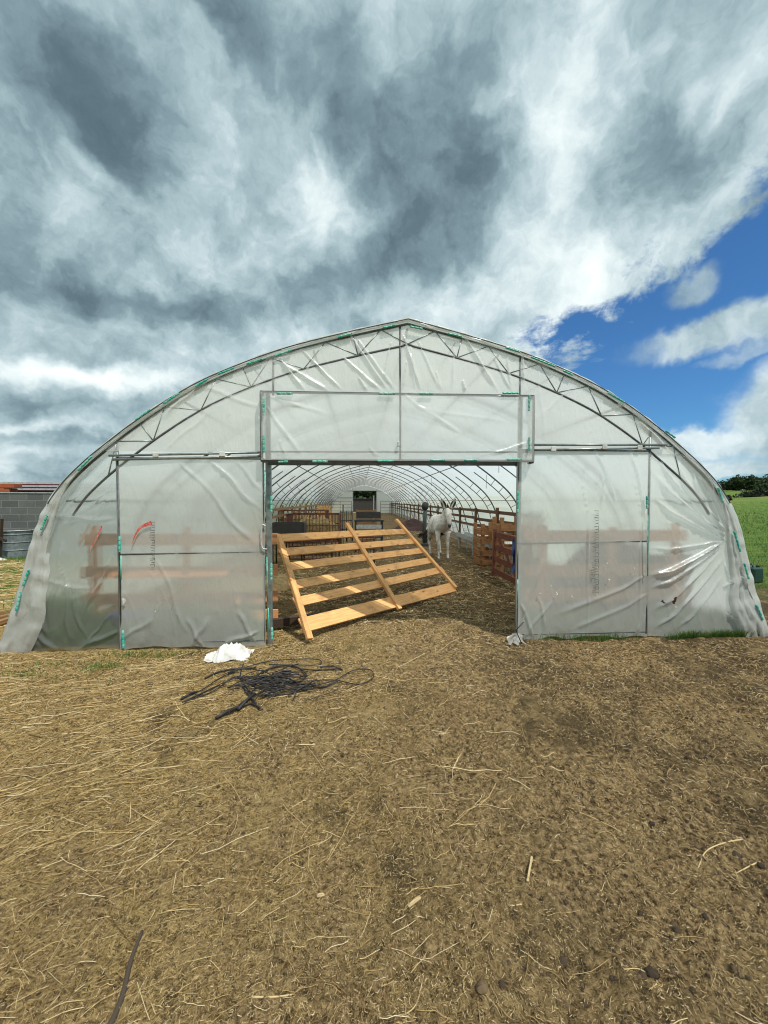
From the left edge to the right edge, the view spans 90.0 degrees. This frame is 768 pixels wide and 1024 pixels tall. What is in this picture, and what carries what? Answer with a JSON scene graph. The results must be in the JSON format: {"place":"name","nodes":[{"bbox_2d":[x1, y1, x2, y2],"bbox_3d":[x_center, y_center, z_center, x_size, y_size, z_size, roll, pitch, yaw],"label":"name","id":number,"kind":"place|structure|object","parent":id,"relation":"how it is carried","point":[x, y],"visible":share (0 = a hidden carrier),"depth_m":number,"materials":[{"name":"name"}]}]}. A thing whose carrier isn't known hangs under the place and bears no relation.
{"place":"outdoors","nodes":[
{"label":"outdoors","id":0,"kind":"place"},
{"bbox_2d":[0,482,60,491],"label":"roof","id":1,"kind":"structure","parent":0,"point":[39,486],"depth_m":13.42,"materials":[{"name":"metal"}]},
{"bbox_2d":[0,490,767,1023],"bbox_3d":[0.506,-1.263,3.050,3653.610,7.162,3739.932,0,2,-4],"label":"ground","id":2,"kind":"structure","parent":0,"point":[266,812],"depth_m":1.88,"materials":[{"name":"soil"}]},
{"bbox_2d":[0,519,6,557],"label":"old stake","id":3,"kind":"object","parent":2,"relation":"on","point":[1,530],"visible":0.92,"depth_m":10.53,"materials":[{"name":"brown wood"}]},
{"bbox_2d":[0,617,8,624],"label":"old timber","id":4,"kind":"object","parent":2,"relation":"on","point":[3,620],"visible":0.62,"depth_m":4.95,"materials":[{"name":"brown wood"}]},
{"bbox_2d":[0,613,9,618],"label":"old timber","id":5,"kind":"object","parent":2,"relation":"on","point":[3,616],"visible":0.44,"depth_m":5.11,"materials":[{"name":"brown wood"}]},
{"bbox_2d":[0,608,11,614],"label":"old timber","id":6,"kind":"object","parent":2,"relation":"on","point":[2,611],"visible":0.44,"depth_m":5.29,"materials":[{"name":"brown wood"}]},
{"bbox_2d":[0,559,24,626],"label":"loose hay","id":7,"kind":"object","parent":2,"relation":"on","point":[13,564],"visible":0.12,"depth_m":7.78,"materials":[{"name":"plant"}]},
{"bbox_2d":[0,554,24,613],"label":"yard grass","id":8,"kind":"structure","parent":2,"relation":"on","point":[14,578],"depth_m":7.25,"materials":[{"name":"green plant"}]},
{"bbox_2d":[2,529,33,557],"bbox_3d":[-10.566,0.888,11.057,0.868,0.762,0.868,0,2,-4],"label":"metal drum","id":9,"kind":"object","parent":2,"relation":"on","point":[16,543],"visible":0.59,"depth_m":10.76,"materials":[{"name":"metal"}]},
{"bbox_2d":[0,492,52,530],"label":"block wall","id":10,"kind":"structure","parent":2,"relation":"on","point":[20,510],"depth_m":11.07,"materials":[{"name":"concrete"}]},
{"bbox_2d":[0,484,21,491],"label":"brick stack","id":11,"kind":"object","parent":10,"relation":"on","point":[8,487],"visible":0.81,"depth_m":11.16,"materials":[{"name":"brick"}]},
{"bbox_2d":[28,654,62,660],"bbox_3d":[-3.473,1.486,3.930,0.480,0.020,0.024,0,2,16],"label":"white stick","id":12,"kind":"object","parent":2,"relation":"on","point":[44,657],"visible":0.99,"depth_m":3.92,"materials":[{"name":"beige wood"}]},
{"bbox_2d":[0,648,211,693],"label":"grass tufts","id":13,"kind":"object","parent":2,"relation":"on","point":[108,666],"visible":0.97,"depth_m":3.75,"materials":[{"name":"green plant"}]},
{"bbox_2d":[107,930,143,1023],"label":"dead branch","id":14,"kind":"object","parent":2,"relation":"on","point":[113,1017],"visible":1,"depth_m":1.27,"materials":[{"name":"wood"}]},
{"bbox_2d":[0,595,266,629],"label":"weeds","id":15,"kind":"object","parent":2,"relation":"on","point":[33,607],"depth_m":4.13,"materials":[{"name":"green plant"}]},
{"bbox_2d":[0,651,270,918],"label":"straw drift","id":16,"kind":"object","parent":2,"relation":"on","point":[114,704],"visible":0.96,"depth_m":2.56,"materials":[{"name":"beige plant"}]},
{"bbox_2d":[202,642,254,662],"bbox_3d":[-1.590,1.422,3.944,0.443,0.138,0.293,0,2,-4],"label":"plastic sack","id":17,"kind":"object","parent":2,"relation":"on","point":[231,651],"visible":1,"depth_m":3.88,"materials":[{"name":"white plastic"}]},
{"bbox_2d":[265,533,277,618],"bbox_3d":[-2.499,0.809,4.819,2.312,1.295,0.092,0,2,-4],"label":"pen fence","id":18,"kind":"object","parent":2,"relation":"on","point":[275,569],"visible":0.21,"depth_m":4.84,"materials":[{"name":"brown wood"}]},
{"bbox_2d":[253,993,293,998],"bbox_3d":[-0.357,1.566,1.244,0.131,0.027,0.006,0,2,-11],"label":"pale stalk","id":19,"kind":"object","parent":2,"relation":"on","point":[276,996],"visible":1,"depth_m":1.24,"materials":[{"name":"beige plant"}]},
{"bbox_2d":[180,658,373,718],"bbox_3d":[-0.908,1.478,3.421,1.598,0.078,0.921,-1,2,-24],"label":"hose tangle","id":20,"kind":"object","parent":2,"relation":"on","point":[277,678],"visible":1,"depth_m":3.32,"materials":[{"name":"black rubber"}]},
{"bbox_2d":[265,573,289,591],"bbox_3d":[-2.557,1.225,7.295,1.797,0.354,1.998,0,2,-4],"label":"hay heap","id":21,"kind":"object","parent":2,"relation":"on","point":[280,581],"visible":0.11,"depth_m":7.00,"materials":[{"name":"beige plant"}]},
{"bbox_2d":[272,522,306,563],"bbox_3d":[-2.382,0.787,9.598,0.830,1.050,0.510,0,2,-4],"label":"black trough","id":22,"kind":"object","parent":2,"relation":"on","point":[287,527],"visible":0.64,"depth_m":9.34,"materials":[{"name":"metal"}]},
{"bbox_2d":[272,504,306,521],"bbox_3d":[-3.936,0.388,16.506,0.112,1.435,8.470,0,2,-4],"label":"rail fence","id":23,"kind":"object","parent":2,"relation":"on","point":[285,508],"visible":0.27,"depth_m":14.68,"materials":[{"name":"brown wood"}]},
{"bbox_2d":[266,612,318,627],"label":"timber beam","id":24,"kind":"structure","parent":2,"relation":"on","point":[285,621],"depth_m":4.85,"materials":[{"name":"brown wood"}]},
{"bbox_2d":[278,509,328,543],"bbox_3d":[-3.008,0.541,14.463,1.744,1.250,1.038,0,2,-4],"label":"hay feeder","id":25,"kind":"object","parent":2,"relation":"on","point":[283,519],"visible":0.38,"depth_m":14.05,"materials":[{"name":"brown wood"}]},
{"bbox_2d":[285,513,341,555],"bbox_3d":[-2.072,0.645,11.518,1.544,1.220,1.038,0,2,-4],"label":"hay feeder","id":26,"kind":"object","parent":2,"relation":"on","point":[322,524],"visible":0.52,"depth_m":11.12,"materials":[{"name":"metal"}]},
{"bbox_2d":[306,503,322,512],"bbox_3d":[-4.478,0.123,25.235,0.104,1.442,8.970,0,2,-4],"label":"rail fence","id":27,"kind":"object","parent":2,"relation":"on","point":[315,505],"visible":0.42,"depth_m":24.05,"materials":[{"name":"brown wood"}]},
{"bbox_2d":[318,506,330,520],"bbox_3d":[-2.837,0.366,18.305,0.620,1.331,0.075,0,2,-4],"label":"wooden pallet","id":28,"kind":"object","parent":2,"relation":"on","point":[324,508],"visible":0.4,"depth_m":18.30,"materials":[{"name":"brown wood"}]},
{"bbox_2d":[288,536,374,563],"bbox_3d":[-1.298,0.908,9.569,2.144,0.810,0.040,0,2,-4],"label":"metal hurdle","id":29,"kind":"object","parent":2,"relation":"on","point":[308,558],"visible":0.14,"depth_m":9.54,"materials":[{"name":"metal"}]},
{"bbox_2d":[330,501,351,515],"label":"metal hurdle","id":30,"kind":"object","parent":2,"relation":"on","point":[343,504],"visible":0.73,"depth_m":40.79,"materials":[{"name":"grey metal"}]},
{"bbox_2d":[340,511,352,541],"bbox_3d":[-1.461,0.562,14.961,0.493,1.180,0.042,0,2,-15],"label":"metal hurdle","id":31,"kind":"object","parent":2,"relation":"on","point":[346,520],"visible":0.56,"depth_m":14.94,"materials":[{"name":"black metal"}]},
{"bbox_2d":[353,491,369,497],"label":"tree","id":32,"kind":"object","parent":2,"relation":"on","point":[355,493],"visible":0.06,"depth_m":58.25,"materials":[{"name":"green plant"}]},
{"bbox_2d":[353,498,375,511],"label":"dark shed","id":33,"kind":"structure","parent":2,"relation":"on","point":[362,503],"depth_m":54.41,"materials":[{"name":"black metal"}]},
{"bbox_2d":[354,491,375,498],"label":"tree","id":34,"kind":"object","parent":2,"relation":"on","point":[368,495],"visible":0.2,"depth_m":56.59,"materials":[{"name":"green plant"}]},
{"bbox_2d":[356,509,376,541],"bbox_3d":[-0.635,0.552,13.610,0.720,1.280,0.620,0,2,-4],"label":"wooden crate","id":35,"kind":"object","parent":2,"relation":"on","point":[370,540],"visible":0.33,"depth_m":13.31,"materials":[{"name":"brown wood"}]},
{"bbox_2d":[278,519,456,639],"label":"wooden gate","id":36,"kind":"structure","parent":2,"relation":"on","point":[309,624],"depth_m":5.59,"materials":[{"name":"brown wood"}]},
{"bbox_2d":[354,512,383,551],"bbox_3d":[-0.489,0.616,12.318,0.920,1.230,0.680,0,2,-4],"label":"black stand","id":37,"kind":"object","parent":2,"relation":"on","point":[368,516],"visible":0.73,"depth_m":12.05,"materials":[{"name":"metal"}]},
{"bbox_2d":[0,317,767,653],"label":"polytunnel","id":38,"kind":"structure","parent":2,"relation":"on","point":[626,519],"depth_m":4.20,"materials":[{"name":"plastic"}]},
{"bbox_2d":[116,457,266,649],"bbox_3d":[-2.049,0.453,4.123,1.565,2.075,0.062,0,2,-4],"label":"door leaf","id":39,"kind":"structure","parent":38,"relation":"in","point":[191,531],"depth_m":4.13,"materials":[{"name":"plastic"}]},
{"bbox_2d":[511,539,515,573],"bbox_3d":[1.569,0.533,4.625,0.070,0.420,0.060,0,2,-4],"label":"tarpaulin strip","id":40,"kind":"object","parent":38,"relation":"hanging from","point":[513,554],"visible":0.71,"depth_m":4.63,"materials":[{"name":"blue plastic"}]},
{"bbox_2d":[507,450,650,644],"bbox_3d":[2.218,0.380,4.312,1.729,2.179,0.214,0,2,-4],"label":"door leaf","id":41,"kind":"structure","parent":38,"relation":"in","point":[581,543],"depth_m":4.40,"materials":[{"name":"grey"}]},
{"bbox_2d":[0,584,767,1023],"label":"straw chaff","id":42,"kind":"object","parent":2,"relation":"on","point":[366,796],"visible":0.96,"depth_m":1.86,"materials":[{"name":"beige plant"}]},
{"bbox_2d":[0,615,767,1023],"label":"straw stalks","id":43,"kind":"object","parent":2,"relation":"on","point":[12,711],"visible":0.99,"depth_m":1.94,"materials":[{"name":"beige plant"}]},
{"bbox_2d":[1,635,767,1023],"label":"dung crumbs","id":44,"kind":"object","parent":2,"relation":"on","point":[481,987],"visible":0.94,"depth_m":1.45,"materials":[{"name":"brown soil"}]},
{"bbox_2d":[265,529,514,627],"bbox_3d":[-0.680,1.182,13.472,6.814,0.113,17.207,0,2,-4],"label":"bedding straw","id":45,"kind":"object","parent":2,"relation":"on","point":[304,591],"visible":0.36,"depth_m":6.85,"materials":[{"name":"brown plant"}]},
{"bbox_2d":[380,501,400,511],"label":"metal hurdle","id":46,"kind":"object","parent":2,"relation":"on","point":[387,504],"visible":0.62,"depth_m":41.08,"materials":[{"name":"grey metal"}]},
{"bbox_2d":[390,502,394,513],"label":"rail fence","id":47,"kind":"object","parent":2,"relation":"on","point":[392,507],"visible":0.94,"depth_m":44.05,"materials":[{"name":"brown wood"}]},
{"bbox_2d":[395,502,403,517],"bbox_3d":[1.457,-0.190,36.322,0.112,1.402,7.970,0,2,-4],"label":"rail fence","id":48,"kind":"object","parent":2,"relation":"on","point":[398,510],"visible":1,"depth_m":36.25,"materials":[{"name":"brown wood"}]},
{"bbox_2d":[394,519,427,530],"bbox_3d":[1.553,0.668,21.669,1.997,0.606,2.798,0,2,-4],"label":"bedding heap","id":49,"kind":"object","parent":2,"relation":"on","point":[412,524],"visible":0.75,"depth_m":21.01,"materials":[{"name":"brown"}]},
{"bbox_2d":[404,503,417,519],"bbox_3d":[1.957,0.051,28.342,0.112,1.399,7.970,0,2,-4],"label":"rail fence","id":50,"kind":"object","parent":2,"relation":"on","point":[406,514],"visible":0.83,"depth_m":29.02,"materials":[{"name":"brown wood"}]},
{"bbox_2d":[400,975,423,1017],"bbox_3d":[0.100,1.578,1.245,0.022,0.015,0.133,1,2,40],"label":"pale stalk","id":51,"kind":"object","parent":2,"relation":"on","point":[417,999],"visible":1,"depth_m":1.23,"materials":[{"name":"beige plant"}]},
{"bbox_2d":[408,896,420,907],"bbox_3d":[0.121,1.552,1.531,0.060,0.014,0.010,-1,2,-32],"label":"wood chip","id":52,"kind":"object","parent":2,"relation":"on","point":[413,902],"visible":1,"depth_m":1.53,"materials":[{"name":"beige wood"}]},
{"bbox_2d":[420,502,428,545],"bbox_3d":[1.472,0.410,13.737,0.388,1.563,0.394,0,2,-4],"label":"bagged post","id":53,"kind":"object","parent":2,"relation":"on","point":[425,506],"visible":0.89,"depth_m":13.67,"materials":[{"name":"grey plastic"}]},
{"bbox_2d":[418,504,443,524],"bbox_3d":[2.458,0.282,20.361,0.107,1.416,7.970,0,2,-4],"label":"rail fence","id":54,"kind":"object","parent":2,"relation":"on","point":[437,511],"visible":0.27,"depth_m":20.57,"materials":[{"name":"brown wood"}]},
{"bbox_2d":[417,498,455,560],"bbox_3d":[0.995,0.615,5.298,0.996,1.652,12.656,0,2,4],"label":"donkey","id":55,"kind":"object","parent":2,"relation":"on","point":[438,526],"visible":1,"depth_m":10.17,"materials":[{"name":"white"}]},
{"bbox_2d":[457,532,504,559],"bbox_3d":[2.727,0.994,11.223,0.315,0.540,3.608,0,2,-4],"label":"gutter trough","id":56,"kind":"object","parent":2,"relation":"on","point":[467,536],"visible":0.46,"depth_m":11.90,"materials":[{"name":"metal"}]},
{"bbox_2d":[447,506,515,560],"bbox_3d":[2.959,0.526,12.380,0.104,1.407,7.970,0,2,-4],"label":"rail fence","id":57,"kind":"object","parent":2,"relation":"on","point":[454,528],"visible":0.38,"depth_m":12.88,"materials":[{"name":"brown wood"}]},
{"bbox_2d":[473,522,498,566],"bbox_3d":[2.538,0.795,9.505,0.492,1.040,0.702,0,2,-4],"label":"pallet crate","id":58,"kind":"object","parent":2,"relation":"on","point":[484,553],"visible":0.66,"depth_m":9.20,"materials":[{"name":"brown wood"}]},
{"bbox_2d":[491,529,515,583],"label":"red gate","id":59,"kind":"structure","parent":2,"relation":"on","point":[501,561],"depth_m":7.70,"materials":[{"name":"brown wood"}]},
{"bbox_2d":[492,516,515,571],"bbox_3d":[2.733,0.729,8.388,0.602,1.240,0.552,0,2,-4],"label":"pallet crate","id":60,"kind":"object","parent":2,"relation":"on","point":[501,527],"visible":0.29,"depth_m":8.13,"materials":[{"name":"brown wood"}]},
{"bbox_2d":[526,856,532,881],"bbox_3d":[0.626,1.530,1.650,0.009,0.016,0.120,1,2,29],"label":"wood chip","id":61,"kind":"object","parent":2,"relation":"on","point":[529,868],"visible":1,"depth_m":1.64,"materials":[{"name":"beige wood"}]},
{"bbox_2d":[498,628,765,641],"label":"grass verge","id":62,"kind":"object","parent":2,"relation":"on","point":[714,634],"depth_m":4.49,"materials":[{"name":"green plant"}]},
{"bbox_2d":[624,968,657,980],"bbox_3d":[0.867,1.560,1.305,0.106,0.024,0.028,0,2,10],"label":"pale stalk","id":63,"kind":"object","parent":2,"relation":"on","point":[636,968],"visible":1,"depth_m":1.31,"materials":[{"name":"beige plant"}]},
{"bbox_2d":[697,838,742,868],"bbox_3d":[1.520,1.535,1.746,0.342,0.039,0.024,-1,2,-22],"label":"pale stalk","id":64,"kind":"object","parent":2,"relation":"on","point":[717,845],"visible":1,"depth_m":1.75,"materials":[{"name":"beige plant"}]},
{"bbox_2d":[723,482,751,490],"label":"tree","id":65,"kind":"object","parent":2,"relation":"on","point":[730,487],"visible":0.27,"depth_m":125.02,"materials":[{"name":"green plant"}]},
{"bbox_2d":[718,474,765,490],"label":"tree","id":66,"kind":"object","parent":2,"relation":"on","point":[750,482],"visible":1,"depth_m":118.27,"materials":[{"name":"green plant"}]},
{"bbox_2d":[732,491,762,497],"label":"shrub","id":67,"kind":"object","parent":2,"relation":"on","point":[749,494],"visible":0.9,"depth_m":86.52,"materials":[{"name":"green plant"}]},
{"bbox_2d":[736,859,763,873],"bbox_3d":[1.594,1.541,1.670,0.195,0.012,0.006,-1,2,-19],"label":"pale stalk","id":68,"kind":"object","parent":2,"relation":"on","point":[747,867],"visible":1,"depth_m":1.66,"materials":[{"name":"beige plant"}]},
{"bbox_2d":[743,478,767,489],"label":"tree","id":69,"kind":"object","parent":2,"relation":"on","point":[765,482],"visible":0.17,"depth_m":122.09,"materials":[{"name":"green plant"}]},
{"bbox_2d":[750,564,762,582],"bbox_3d":[7.254,1.202,7.617,0.240,0.367,0.340,0,2,-9],"label":"jerry can","id":70,"kind":"object","parent":2,"relation":"on","point":[757,572],"visible":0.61,"depth_m":7.45,"materials":[{"name":"teal plastic"}]},
{"bbox_2d":[751,487,767,496],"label":"shrub","id":71,"kind":"object","parent":2,"relation":"on","point":[757,489],"visible":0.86,"depth_m":85.43,"materials":[{"name":"green plant"}]},
{"bbox_2d":[0,0,767,489],"label":"sky","id":72,"kind":"structure","parent":0,"point":[191,190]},
{"bbox_2d":[732,502,767,588],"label":"pasture grass","id":73,"kind":"structure","parent":0,"point":[760,525],"depth_m":19.82,"materials":[{"name":"green plant"}]}
]}

